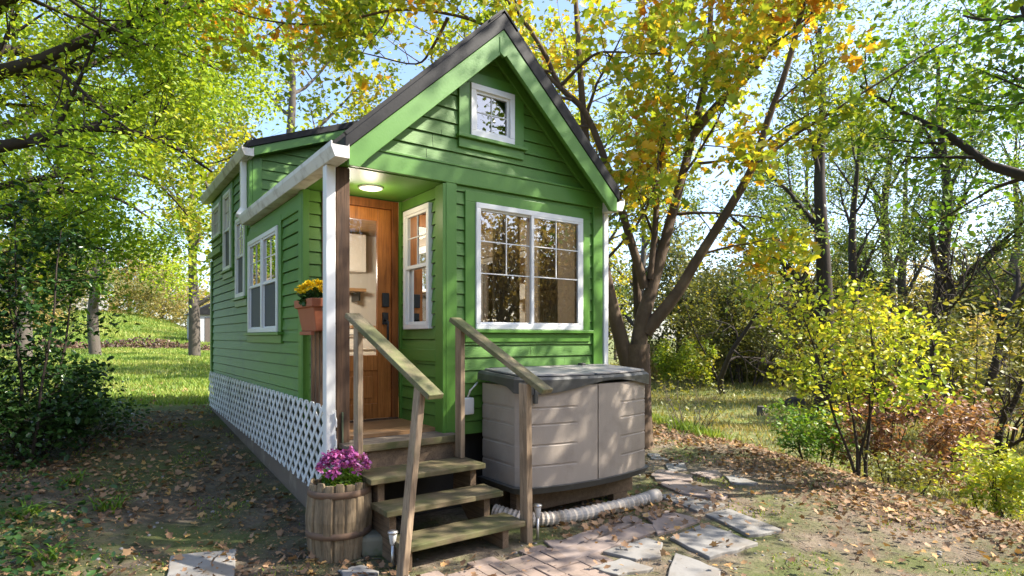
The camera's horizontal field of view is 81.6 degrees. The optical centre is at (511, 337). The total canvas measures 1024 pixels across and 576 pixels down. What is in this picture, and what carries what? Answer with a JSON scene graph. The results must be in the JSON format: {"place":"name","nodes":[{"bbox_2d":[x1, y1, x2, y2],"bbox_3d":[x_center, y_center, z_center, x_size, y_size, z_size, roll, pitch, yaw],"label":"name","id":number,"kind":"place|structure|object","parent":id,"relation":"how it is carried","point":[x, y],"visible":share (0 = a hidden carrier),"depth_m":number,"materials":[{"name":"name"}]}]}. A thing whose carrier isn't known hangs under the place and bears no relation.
{"place":"outdoors","nodes":[
{"label":"outdoors","id":0,"kind":"place"},
{"bbox_2d":[0,309,1023,575],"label":"ground","id":1,"kind":"structure","parent":0,"point":[456,553],"depth_m":4.69,"materials":[{"name":"brown soil"}]},
{"bbox_2d":[2,500,56,519],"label":"strap leaf plant","id":2,"kind":"object","parent":1,"relation":"on","point":[25,512],"visible":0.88,"depth_m":4.56,"materials":[{"name":"green plant"}]},
{"bbox_2d":[9,534,88,565],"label":"strap leaf plant","id":3,"kind":"object","parent":1,"relation":"on","point":[55,557],"visible":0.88,"depth_m":3.88,"materials":[{"name":"green plant"}]},
{"bbox_2d":[0,3,122,360],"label":"broadleaf tree","id":4,"kind":"object","parent":1,"relation":"on","point":[26,331],"visible":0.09,"depth_m":20.02,"materials":[{"name":"green plant"}]},
{"bbox_2d":[0,440,125,575],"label":"ground cover","id":5,"kind":"object","parent":1,"relation":"on","point":[19,541],"visible":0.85,"depth_m":4.14,"materials":[{"name":"green plant"}]},
{"bbox_2d":[0,357,131,471],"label":"evergreen bush","id":6,"kind":"object","parent":1,"relation":"on","point":[68,421],"visible":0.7,"depth_m":5.86,"materials":[{"name":"green plant"}]},
{"bbox_2d":[0,173,140,466],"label":"evergreen bush","id":7,"kind":"object","parent":1,"relation":"on","point":[54,242],"visible":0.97,"depth_m":6.03,"materials":[{"name":"green plant"}]},
{"bbox_2d":[49,467,92,486],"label":"strap leaf plant","id":8,"kind":"object","parent":1,"relation":"on","point":[80,476],"visible":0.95,"depth_m":5.28,"materials":[{"name":"green plant"}]},
{"bbox_2d":[32,257,110,310],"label":"house","id":9,"kind":"structure","parent":1,"relation":"on","point":[85,302],"depth_m":61.38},
{"bbox_2d":[0,371,163,460],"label":"evergreen bush","id":10,"kind":"object","parent":1,"relation":"on","point":[104,411],"visible":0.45,"depth_m":6.74,"materials":[{"name":"green plant"}]},
{"bbox_2d":[0,81,206,354],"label":"broadleaf tree","id":11,"kind":"object","parent":1,"relation":"on","point":[95,344],"visible":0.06,"depth_m":23.77,"materials":[{"name":"green plant"}]},
{"bbox_2d":[0,309,209,347],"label":"hill grass","id":12,"kind":"structure","parent":1,"relation":"on","point":[155,327],"depth_m":47.55,"materials":[{"name":"green plant"}]},
{"bbox_2d":[0,335,209,350],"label":"dry brush","id":13,"kind":"object","parent":1,"relation":"on","point":[123,343],"visible":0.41,"depth_m":31.60,"materials":[{"name":"beige plant"}]},
{"bbox_2d":[0,346,212,421],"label":"lawn grass","id":14,"kind":"structure","parent":1,"relation":"on","point":[142,357],"depth_m":15.33,"materials":[{"name":"green plant"}]},
{"bbox_2d":[69,494,146,513],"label":"strap leaf plant","id":15,"kind":"object","parent":1,"relation":"on","point":[106,507],"visible":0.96,"depth_m":4.74,"materials":[{"name":"green plant"}]},
{"bbox_2d":[0,0,329,339],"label":"elm tree","id":16,"kind":"object","parent":1,"relation":"on","point":[127,35],"visible":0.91,"depth_m":6.87,"materials":[{"name":"green plant"}]},
{"bbox_2d":[104,52,258,356],"bbox_3d":[-13.719,-5.199,25.236,8.166,12.638,7.146,0,0,24],"label":"broadleaf tree","id":17,"kind":"object","parent":1,"relation":"on","point":[194,345],"visible":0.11,"depth_m":24.61,"materials":[{"name":"green plant"}]},
{"bbox_2d":[185,303,209,341],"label":"garden shed","id":18,"kind":"structure","parent":1,"relation":"on","point":[204,323],"depth_m":43.00,"materials":[{"name":"white wood"}]},
{"bbox_2d":[205,317,209,341],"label":"door","id":19,"kind":"structure","parent":18,"relation":"in","point":[207,320],"depth_m":43.08,"materials":[{"name":"grey wood"}]},
{"bbox_2d":[167,549,236,575],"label":"flagstone","id":20,"kind":"object","parent":1,"relation":"on","point":[190,561],"visible":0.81,"depth_m":3.79,"materials":[{"name":"grey stone"}]},
{"bbox_2d":[136,0,420,295],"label":"broadleaf tree","id":21,"kind":"object","parent":1,"relation":"on","point":[232,143],"visible":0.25,"depth_m":15.14,"materials":[{"name":"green plant"}]},
{"bbox_2d":[305,478,372,562],"bbox_3d":[-1.182,1.224,4.065,0.445,0.532,0.442,0,0,-35],"label":"wooden barrel","id":22,"kind":"object","parent":1,"relation":"on","point":[338,520],"visible":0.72,"depth_m":3.88,"materials":[{"name":"wood"}]},
{"bbox_2d":[314,446,371,486],"bbox_3d":[-1.163,0.917,4.088,0.385,0.353,0.394,0,0,-35],"label":"flowering mum","id":23,"kind":"object","parent":22,"relation":"in","point":[345,472],"visible":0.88,"depth_m":4.01,"materials":[{"name":"purple plant"}]},
{"bbox_2d":[340,565,378,575],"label":"flagstone","id":24,"kind":"object","parent":1,"relation":"on","point":[355,569],"visible":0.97,"depth_m":3.67,"materials":[{"name":"grey stone"}]},
{"bbox_2d":[361,529,382,556],"bbox_3d":[-0.938,1.402,4.047,0.170,0.155,0.160,0,4,-11],"label":"stone block","id":25,"kind":"object","parent":1,"relation":"on","point":[372,543],"depth_m":3.97,"materials":[{"name":"grey stone"}]},
{"bbox_2d":[387,529,397,567],"bbox_3d":[-0.763,1.371,3.800,0.068,0.277,0.068,0,0,-35],"label":"solar stake light","id":26,"kind":"object","parent":1,"relation":"on","point":[392,535],"visible":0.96,"depth_m":3.79,"materials":[{"name":"metal"}]},
{"bbox_2d":[200,9,624,518],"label":"tiny house","id":27,"kind":"structure","parent":1,"relation":"on","point":[468,179],"depth_m":5.30,"materials":[{"name":"green paint"}]},
{"bbox_2d":[209,195,221,248],"bbox_3d":[-4.168,-1.618,8.397,0.092,0.637,0.830,0,0,-35],"label":"window","id":28,"kind":"structure","parent":27,"relation":"in","point":[216,212],"depth_m":8.39,"materials":[{"name":"white paint"}]},
{"bbox_2d":[220,181,234,280],"bbox_3d":[-3.697,-1.368,7.737,0.092,1.196,0.710,0,0,-35],"label":"window","id":29,"kind":"structure","parent":27,"relation":"in","point":[227,272],"depth_m":7.72,"materials":[{"name":"white paint"}]},
{"bbox_2d":[232,216,248,307],"bbox_3d":[-3.221,-0.938,7.070,0.092,1.136,0.710,0,0,-35],"label":"window","id":30,"kind":"structure","parent":27,"relation":"in","point":[241,231],"depth_m":7.07,"materials":[{"name":"white paint"}]},
{"bbox_2d":[244,215,283,342],"bbox_3d":[-2.585,-0.550,6.178,0.092,1.210,1.500,0,0,-35],"label":"window","id":31,"kind":"structure","parent":27,"relation":"in","point":[265,244],"depth_m":6.08,"materials":[{"name":"white paint"}]},
{"bbox_2d":[294,298,322,334],"bbox_3d":[-1.549,-0.160,4.719,0.233,0.280,0.473,0,0,-35],"label":"rail planter","id":32,"kind":"object","parent":27,"relation":"on","point":[310,313],"visible":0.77,"depth_m":4.56,"materials":[{"name":"ceramic"}]},
{"bbox_2d":[294,278,322,307],"bbox_3d":[-1.544,-0.345,4.688,0.308,0.242,0.322,0,0,-35],"label":"flowering mum","id":33,"kind":"object","parent":32,"relation":"in","point":[315,290],"visible":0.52,"depth_m":4.61,"materials":[{"name":"yellow plant"}]},
{"bbox_2d":[269,325,375,374],"bbox_3d":[-2.238,0.304,6.855,1.260,0.889,0.672,0,0,-35],"label":"kitchen cabinet","id":34,"kind":"object","parent":27,"relation":"on","point":[369,348],"depth_m":6.87,"materials":[{"name":"beige paint"}]},
{"bbox_2d":[350,233,365,273],"bbox_3d":[-2.344,-1.030,7.038,1.180,0.460,0.310,0,0,-35],"label":"wall cupboard","id":35,"kind":"object","parent":27,"relation":"attached to","point":[357,253],"depth_m":7.19,"materials":[{"name":"beige paint"}]},
{"bbox_2d":[350,234,365,270],"bbox_3d":[-2.019,-1.030,7.091,0.570,0.440,0.018,0,0,-35],"label":"cupboard door","id":36,"kind":"structure","parent":35,"relation":"in","point":[357,242],"depth_m":7.19,"materials":[{"name":"beige paint"}]},
{"bbox_2d":[350,288,365,301],"bbox_3d":[-2.355,-0.525,7.037,1.200,0.150,0.300,0,0,-35],"label":"wall shelf","id":37,"kind":"object","parent":27,"relation":"attached to","point":[355,294],"depth_m":7.26,"materials":[{"name":"brown wood"}]},
{"bbox_2d":[350,205,390,419],"bbox_3d":[-1.355,-0.221,5.311,0.603,1.913,0.121,0,0,-35],"label":"door","id":38,"kind":"structure","parent":27,"relation":"in","point":[376,368],"depth_m":5.44,"materials":[{"name":"brown wood"}]},
{"bbox_2d":[403,202,433,328],"bbox_3d":[-0.820,-0.610,5.233,0.075,1.070,0.497,0,0,-36],"label":"window","id":39,"kind":"structure","parent":27,"relation":"in","point":[417,227],"depth_m":5.24,"materials":[{"name":"white paint"}]},
{"bbox_2d":[456,73,527,160],"bbox_3d":[-0.173,-1.917,5.134,0.711,0.654,0.092,0,0,-35],"label":"window","id":40,"kind":"structure","parent":27,"relation":"in","point":[511,145],"depth_m":5.11,"materials":[{"name":"white paint"}]},
{"bbox_2d":[481,251,524,322],"bbox_3d":[-0.093,-0.425,7.237,0.075,1.150,1.100,0,0,-36],"label":"curtain","id":41,"kind":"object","parent":27,"relation":"in","point":[486,264],"depth_m":7.53,"materials":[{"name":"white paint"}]},
{"bbox_2d":[464,190,593,341],"bbox_3d":[0.130,-0.596,5.450,1.451,1.292,0.254,0,0,-35],"label":"window","id":42,"kind":"structure","parent":27,"relation":"in","point":[506,212],"depth_m":5.44,"materials":[{"name":"white paint"}]},
{"bbox_2d":[286,0,539,132],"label":"broadleaf tree","id":43,"kind":"object","parent":1,"relation":"on","point":[438,46],"visible":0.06,"depth_m":15.43,"materials":[{"name":"yellow plant"}]},
{"bbox_2d":[345,313,552,575],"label":"porch steps","id":44,"kind":"structure","parent":1,"relation":"on","point":[469,495],"depth_m":4.16,"materials":[{"name":"brown wood"}]},
{"bbox_2d":[488,485,509,508],"bbox_3d":[0.359,1.358,5.367,1.320,0.284,0.090,0,0,-35],"label":"timber bearer","id":45,"kind":"object","parent":1,"relation":"on","point":[504,500],"visible":0.12,"depth_m":5.00,"materials":[{"name":"brown wood"}]},
{"bbox_2d":[477,363,648,494],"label":"storage shed","id":46,"kind":"structure","parent":45,"relation":"on","point":[588,424],"depth_m":4.81,"materials":[{"name":"beige plastic"}]},
{"bbox_2d":[531,384,597,487],"bbox_3d":[0.406,0.770,4.716,0.672,0.780,0.036,0,0,-27],"label":"door","id":47,"kind":"structure","parent":46,"relation":"in","point":[565,423],"depth_m":4.71,"materials":[{"name":"beige plastic"}]},
{"bbox_2d":[598,381,644,478],"bbox_3d":[0.958,0.770,5.112,0.673,0.780,0.039,0,0,-45],"label":"door","id":48,"kind":"structure","parent":46,"relation":"in","point":[621,405],"depth_m":5.05,"materials":[{"name":"beige plastic"}]},
{"bbox_2d":[0,217,1023,420],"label":"woods","id":49,"kind":"object","parent":1,"relation":"on","point":[154,305],"visible":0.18,"depth_m":29.62,"materials":[{"name":"green plant"}]},
{"bbox_2d":[0,392,1023,575],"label":"leaf crumbs","id":50,"kind":"object","parent":1,"relation":"on","point":[928,518],"visible":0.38,"depth_m":4.84,"materials":[{"name":"brown plant"}]},
{"bbox_2d":[0,408,1023,575],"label":"moss tufts","id":51,"kind":"object","parent":1,"relation":"on","point":[754,516],"visible":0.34,"depth_m":4.96,"materials":[{"name":"plant"}]},
{"bbox_2d":[0,381,1023,575],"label":"fallen leaves","id":52,"kind":"object","parent":1,"relation":"on","point":[849,486],"depth_m":5.07,"materials":[{"name":"brown plant"}]},
{"bbox_2d":[8,410,1021,575],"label":"pebbles","id":53,"kind":"object","parent":1,"relation":"on","point":[835,568],"visible":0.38,"depth_m":4.65,"materials":[{"name":"grey stone"}]},
{"bbox_2d":[533,503,541,539],"bbox_3d":[0.186,1.360,4.323,0.068,0.300,0.068,0,0,-35],"label":"solar stake light","id":54,"kind":"object","parent":1,"relation":"on","point":[537,507],"visible":0.96,"depth_m":4.31,"materials":[{"name":"metal"}]},
{"bbox_2d":[123,0,959,448],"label":"maple tree","id":55,"kind":"object","parent":1,"relation":"on","point":[765,26],"visible":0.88,"depth_m":7.60,"materials":[{"name":"yellow plant"}]},
{"bbox_2d":[510,477,631,512],"bbox_3d":[0.545,1.358,5.107,1.320,0.284,0.090,0,0,-35],"label":"timber bearer","id":56,"kind":"object","parent":1,"relation":"on","point":[616,490],"visible":0.3,"depth_m":5.07,"materials":[{"name":"brown wood"}]},
{"bbox_2d":[491,489,662,526],"bbox_3d":[0.601,1.400,4.870,1.566,0.152,0.330,0,0,-21],"label":"drain pipe","id":57,"kind":"object","parent":1,"relation":"on","point":[576,514],"visible":0.79,"depth_m":4.76,"materials":[{"name":"plastic"}]},
{"bbox_2d":[544,515,641,549],"bbox_3d":[0.630,1.482,4.458,1.010,0.079,0.209,0,0,-41],"label":"flagstone","id":58,"kind":"object","parent":1,"relation":"on","point":[579,538],"visible":0.59,"depth_m":4.38,"materials":[{"name":"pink stone"}]},
{"bbox_2d":[559,522,655,558],"bbox_3d":[0.721,1.483,4.272,1.060,0.076,0.206,0,0,-41],"label":"flagstone","id":59,"kind":"object","parent":1,"relation":"on","point":[627,535],"visible":0.6,"depth_m":4.22,"materials":[{"name":"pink stone"}]},
{"bbox_2d":[517,1,708,319],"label":"broadleaf tree","id":60,"kind":"object","parent":1,"relation":"on","point":[576,115],"visible":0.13,"depth_m":16.22,"materials":[{"name":"yellow plant"}]},
{"bbox_2d":[592,558,652,575],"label":"flagstone","id":61,"kind":"object","parent":1,"relation":"on","point":[629,567],"visible":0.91,"depth_m":3.72,"materials":[{"name":"grey stone"}]},
{"bbox_2d":[603,538,662,561],"bbox_3d":[0.885,1.483,4.057,0.474,0.072,0.308,0,0,-35],"label":"flagstone","id":62,"kind":"object","parent":1,"relation":"on","point":[648,549],"visible":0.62,"depth_m":4.02,"materials":[{"name":"grey stone"}]},
{"bbox_2d":[589,92,707,325],"bbox_3d":[6.303,-4.578,29.575,7.827,13.842,8.944,0,0,11],"label":"broadleaf tree","id":63,"kind":"object","parent":1,"relation":"on","point":[643,251],"visible":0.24,"depth_m":30.34,"materials":[{"name":"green plant"}]},
{"bbox_2d":[647,453,667,460],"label":"flagstone","id":64,"kind":"object","parent":1,"relation":"on","point":[656,455],"visible":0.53,"depth_m":7.18,"materials":[{"name":"grey stone"}]},
{"bbox_2d":[642,509,699,535],"bbox_3d":[1.175,1.483,4.733,0.544,0.071,0.461,0,0,-35],"label":"flagstone","id":65,"kind":"object","parent":1,"relation":"on","point":[658,524],"visible":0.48,"depth_m":4.67,"materials":[{"name":"grey stone"}]},
{"bbox_2d":[651,469,692,482],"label":"flagstone","id":66,"kind":"object","parent":1,"relation":"on","point":[662,475],"visible":0.7,"depth_m":6.19,"materials":[{"name":"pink stone"}]},
{"bbox_2d":[666,462,686,471],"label":"flagstone","id":67,"kind":"object","parent":1,"relation":"on","point":[677,467],"visible":0.66,"depth_m":6.62,"materials":[{"name":"grey stone"}]},
{"bbox_2d":[650,334,717,389],"bbox_3d":[7.408,1.019,25.012,2.869,2.310,3.530,0,0,27],"label":"green bush","id":68,"kind":"object","parent":1,"relation":"on","point":[664,364],"visible":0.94,"depth_m":24.35,"materials":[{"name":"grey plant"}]},
{"bbox_2d":[658,479,727,499],"bbox_3d":[1.704,1.483,5.675,0.352,0.076,0.733,0,0,-25],"label":"flagstone","id":69,"kind":"object","parent":1,"relation":"on","point":[699,492],"visible":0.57,"depth_m":5.66,"materials":[{"name":"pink stone"}]},
{"bbox_2d":[662,493,724,512],"bbox_3d":[1.550,1.482,5.287,0.378,0.073,0.554,0,0,-35],"label":"flagstone","id":70,"kind":"object","parent":1,"relation":"on","point":[693,506],"visible":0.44,"depth_m":5.18,"materials":[{"name":"grey stone"}]},
{"bbox_2d":[668,553,721,575],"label":"flagstone","id":71,"kind":"object","parent":1,"relation":"on","point":[679,565],"visible":0.98,"depth_m":3.73,"materials":[{"name":"grey stone"}]},
{"bbox_2d":[652,410,741,442],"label":"bank grass","id":72,"kind":"structure","parent":1,"relation":"on","point":[659,419],"depth_m":9.41,"materials":[{"name":"green plant"}]},
{"bbox_2d":[651,373,744,430],"bbox_3d":[2.999,1.061,9.688,1.485,1.027,1.654,0,0,12],"label":"weedy shrub","id":73,"kind":"object","parent":1,"relation":"on","point":[687,407],"visible":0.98,"depth_m":9.44,"materials":[{"name":"green plant"}]},
{"bbox_2d":[690,470,721,479],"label":"flagstone","id":74,"kind":"object","parent":1,"relation":"on","point":[710,474],"visible":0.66,"depth_m":6.29,"materials":[{"name":"grey stone"}]},
{"bbox_2d":[670,523,757,559],"bbox_3d":[1.419,1.484,4.280,0.599,0.076,0.508,0,0,-35],"label":"flagstone","id":75,"kind":"object","parent":1,"relation":"on","point":[691,540],"visible":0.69,"depth_m":4.22,"materials":[{"name":"grey stone"}]},
{"bbox_2d":[725,475,757,485],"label":"flagstone","id":76,"kind":"object","parent":1,"relation":"on","point":[741,480],"visible":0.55,"depth_m":5.99,"materials":[{"name":"grey stone"}]},
{"bbox_2d":[705,508,783,537],"bbox_3d":[1.807,1.483,4.712,0.323,0.078,0.652,0,0,-16],"label":"flagstone","id":77,"kind":"object","parent":1,"relation":"on","point":[756,528],"visible":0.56,"depth_m":4.62,"materials":[{"name":"grey stone"}]},
{"bbox_2d":[684,217,839,395],"bbox_3d":[9.572,-0.986,21.743,5.777,6.790,5.634,0,0,-35],"label":"tree","id":78,"kind":"object","parent":1,"relation":"on","point":[729,358],"visible":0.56,"depth_m":21.79,"materials":[{"name":"brown plant"}]},
{"bbox_2d":[756,406,767,415],"bbox_3d":[7.172,2.137,17.004,0.375,0.355,0.380,0,0,-35],"label":"tree stump","id":79,"kind":"object","parent":1,"relation":"on","point":[760,409],"visible":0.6,"depth_m":16.89,"materials":[{"name":"wood"}]},
{"bbox_2d":[663,259,904,385],"bbox_3d":[10.817,-0.510,24.951,9.033,5.624,7.656,0,0,20],"label":"olive bush","id":80,"kind":"object","parent":1,"relation":"on","point":[700,329],"visible":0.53,"depth_m":25.10,"materials":[{"name":"green plant"}]},
{"bbox_2d":[674,0,905,423],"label":"locust tree","id":81,"kind":"object","parent":1,"relation":"on","point":[816,218],"visible":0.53,"depth_m":15.37,"materials":[{"name":"green plant"}]},
{"bbox_2d":[784,397,805,406],"bbox_3d":[9.114,2.094,19.005,0.657,0.410,0.654,0,0,-35],"label":"boulder","id":82,"kind":"object","parent":1,"relation":"on","point":[794,400],"visible":0.61,"depth_m":18.82,"materials":[{"name":"grey stone"}]},
{"bbox_2d":[758,244,855,384],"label":"bare tree","id":83,"kind":"object","parent":1,"relation":"on","point":[813,280],"visible":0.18,"depth_m":25.94,"materials":[{"name":"brown plant"}]},
{"bbox_2d":[763,394,859,468],"bbox_3d":[4.339,1.444,8.678,1.171,1.118,1.390,0,0,17],"label":"evergreen shrub","id":84,"kind":"object","parent":1,"relation":"on","point":[801,434],"visible":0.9,"depth_m":8.60,"materials":[{"name":"green plant"}]},
{"bbox_2d":[782,342,854,406],"bbox_3d":[9.995,1.193,18.843,1.937,2.082,2.784,0,0,-35],"label":"yellow bush","id":85,"kind":"object","parent":1,"relation":"on","point":[804,374],"visible":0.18,"depth_m":19.38,"materials":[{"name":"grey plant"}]},
{"bbox_2d":[728,96,917,341],"bbox_3d":[17.215,-5.503,34.445,8.848,15.648,10.111,0,0,20],"label":"broadleaf tree","id":86,"kind":"object","parent":1,"relation":"on","point":[787,183],"visible":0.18,"depth_m":33.00,"materials":[{"name":"green plant"}]},
{"bbox_2d":[733,268,983,479],"bbox_3d":[3.926,0.400,6.832,2.282,2.579,2.362,0,0,-35],"label":"sapling","id":87,"kind":"object","parent":1,"relation":"on","point":[891,343],"visible":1,"depth_m":6.72,"materials":[{"name":"yellow plant"}]},
{"bbox_2d":[790,46,958,348],"bbox_3d":[14.850,-4.799,25.116,5.670,14.355,6.015,0,0,-6],"label":"locust tree","id":88,"kind":"object","parent":1,"relation":"on","point":[853,256],"visible":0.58,"depth_m":24.98,"materials":[{"name":"green plant"}]},
{"bbox_2d":[799,327,959,420],"bbox_3d":[10.099,0.957,16.126,3.658,2.604,3.652,0,0,-35],"label":"olive bush","id":89,"kind":"object","parent":1,"relation":"on","point":[878,378],"visible":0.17,"depth_m":15.60,"materials":[{"name":"green plant"}]},
{"bbox_2d":[809,5,964,361],"bbox_3d":[17.219,-6.160,27.437,7.161,17.089,6.749,0,0,27],"label":"locust tree","id":90,"kind":"object","parent":1,"relation":"on","point":[890,288],"visible":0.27,"depth_m":27.06,"materials":[{"name":"green plant"}]},
{"bbox_2d":[846,443,949,494],"bbox_3d":[4.471,1.510,6.759,1.160,0.620,0.886,0,0,11],"label":"yellow shrub","id":91,"kind":"object","parent":1,"relation":"on","point":[902,472],"visible":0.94,"depth_m":6.75,"materials":[{"name":"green plant"}]},
{"bbox_2d":[809,0,1023,265],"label":"oak tree","id":92,"kind":"object","parent":1,"relation":"on","point":[1012,94],"visible":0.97,"depth_m":7.14,"materials":[{"name":"green plant"}]},
{"bbox_2d":[848,280,990,462],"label":"bare tree","id":93,"kind":"object","parent":1,"relation":"on","point":[932,349],"visible":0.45,"depth_m":12.15,"materials":[{"name":"brown plant"}]},
{"bbox_2d":[822,373,1017,499],"bbox_3d":[5.513,1.387,8.229,1.780,1.747,2.213,0,0,-16],"label":"russet shrub","id":94,"kind":"object","parent":1,"relation":"on","point":[890,428],"visible":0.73,"depth_m":8.17,"materials":[{"name":"brown plant"}]},
{"bbox_2d":[825,65,1021,344],"bbox_3d":[19.544,-5.191,30.418,8.508,15.046,9.722,0,0,-43],"label":"broadleaf tree","id":95,"kind":"object","parent":1,"relation":"on","point":[899,283],"visible":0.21,"depth_m":29.19,"materials":[{"name":"green plant"}]},
{"bbox_2d":[834,171,1023,419],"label":"bare tree","id":96,"kind":"object","parent":1,"relation":"on","point":[947,276],"visible":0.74,"depth_m":14.90,"materials":[{"name":"brown plant"}]},
{"bbox_2d":[846,0,1023,335],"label":"locust tree","id":97,"kind":"object","parent":1,"relation":"on","point":[948,178],"visible":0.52,"depth_m":19.36,"materials":[{"name":"green plant"}]},
{"bbox_2d":[875,76,1023,354],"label":"broadleaf tree","id":98,"kind":"object","parent":1,"relation":"on","point":[1016,142],"visible":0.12,"depth_m":28.62,"materials":[{"name":"green plant"}]},
{"bbox_2d":[905,293,1023,446],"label":"olive bush","id":99,"kind":"object","parent":1,"relation":"on","point":[955,357],"visible":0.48,"depth_m":12.71,"materials":[{"name":"green plant"}]},
{"bbox_2d":[910,386,1023,476],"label":"russet shrub","id":100,"kind":"object","parent":1,"relation":"on","point":[945,416],"visible":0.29,"depth_m":9.87,"materials":[{"name":"brown plant"}]},
{"bbox_2d":[911,430,1023,520],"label":"yellow shrub","id":101,"kind":"object","parent":1,"relation":"on","point":[1014,474],"visible":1,"depth_m":6.05,"materials":[{"name":"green plant"}]},
{"bbox_2d":[933,318,1023,492],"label":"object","id":102,"kind":"object","parent":1,"relation":"on","point":[1007,409],"visible":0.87,"depth_m":8.45,"materials":[{"name":"brown plant"}]},
{"bbox_2d":[939,184,1023,401],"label":"bare tree","id":103,"kind":"object","parent":1,"relation":"on","point":[1013,299],"visible":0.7,"depth_m":16.70,"materials":[{"name":"brown plant"}]},
{"bbox_2d":[970,11,1023,264],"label":"locust tree","id":104,"kind":"object","parent":1,"relation":"on","point":[1014,164],"visible":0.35,"depth_m":20.19,"materials":[{"name":"green plant"}]},
{"bbox_2d":[0,0,1023,338],"label":"sky","id":105,"kind":"structure","parent":0,"point":[410,72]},
{"bbox_2d":[421,544,612,575],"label":"brick path","id":106,"kind":"structure","parent":0,"point":[544,560],"depth_m":3.78,"materials":[{"name":"brick"}]},
{"bbox_2d":[610,363,1023,524],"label":"meadow grass","id":107,"kind":"structure","parent":0,"point":[684,396],"depth_m":15.80,"materials":[{"name":"green plant"}]}
]}

